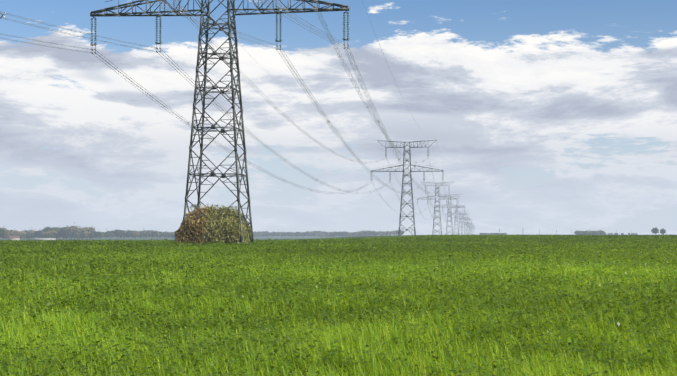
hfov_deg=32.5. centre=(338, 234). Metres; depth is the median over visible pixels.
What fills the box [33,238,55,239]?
farm shed
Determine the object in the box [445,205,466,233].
pylon
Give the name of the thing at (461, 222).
pylon
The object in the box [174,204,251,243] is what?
thicket bush
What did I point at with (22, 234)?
tree
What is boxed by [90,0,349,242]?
pylon
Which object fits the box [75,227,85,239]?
tree
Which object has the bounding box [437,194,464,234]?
pylon
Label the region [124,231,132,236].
tree
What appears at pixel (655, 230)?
tree
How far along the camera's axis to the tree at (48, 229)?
1989.49 m
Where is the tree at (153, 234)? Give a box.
[150,230,157,236]
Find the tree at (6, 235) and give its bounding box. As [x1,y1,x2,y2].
[0,228,9,238]
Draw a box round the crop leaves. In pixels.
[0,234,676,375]
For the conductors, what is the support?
attached to the pylon at (93, 14)
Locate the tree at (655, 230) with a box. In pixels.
[651,227,658,234]
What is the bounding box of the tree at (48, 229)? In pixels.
[44,227,54,231]
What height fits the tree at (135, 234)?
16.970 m
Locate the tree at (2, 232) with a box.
[0,229,5,237]
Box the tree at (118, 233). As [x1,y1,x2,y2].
[114,229,121,238]
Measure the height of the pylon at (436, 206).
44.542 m
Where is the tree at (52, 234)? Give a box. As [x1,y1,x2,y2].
[47,229,57,237]
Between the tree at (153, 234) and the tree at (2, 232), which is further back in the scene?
the tree at (153, 234)
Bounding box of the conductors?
[0,0,474,230]
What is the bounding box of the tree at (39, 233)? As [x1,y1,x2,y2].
[34,230,42,237]
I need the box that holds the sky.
[0,0,676,234]
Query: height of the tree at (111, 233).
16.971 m
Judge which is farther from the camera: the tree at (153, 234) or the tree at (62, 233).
the tree at (153, 234)
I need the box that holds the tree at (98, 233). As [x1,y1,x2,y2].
[94,231,100,239]
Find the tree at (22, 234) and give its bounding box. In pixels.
[17,232,25,237]
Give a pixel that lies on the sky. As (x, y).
(549, 117)
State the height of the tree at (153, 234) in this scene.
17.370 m
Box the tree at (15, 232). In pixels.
[12,230,19,235]
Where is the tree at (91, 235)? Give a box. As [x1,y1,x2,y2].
[89,232,94,237]
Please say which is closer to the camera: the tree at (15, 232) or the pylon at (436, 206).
the pylon at (436, 206)
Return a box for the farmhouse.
[9,236,19,239]
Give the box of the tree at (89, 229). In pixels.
[84,226,94,239]
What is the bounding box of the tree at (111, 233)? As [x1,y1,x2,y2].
[108,231,113,237]
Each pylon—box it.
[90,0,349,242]
[371,140,443,236]
[417,182,457,234]
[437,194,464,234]
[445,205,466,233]
[452,211,469,234]
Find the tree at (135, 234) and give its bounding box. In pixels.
[131,232,139,238]
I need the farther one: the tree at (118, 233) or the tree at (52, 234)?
the tree at (118, 233)
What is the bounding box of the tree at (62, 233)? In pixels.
[58,228,67,239]

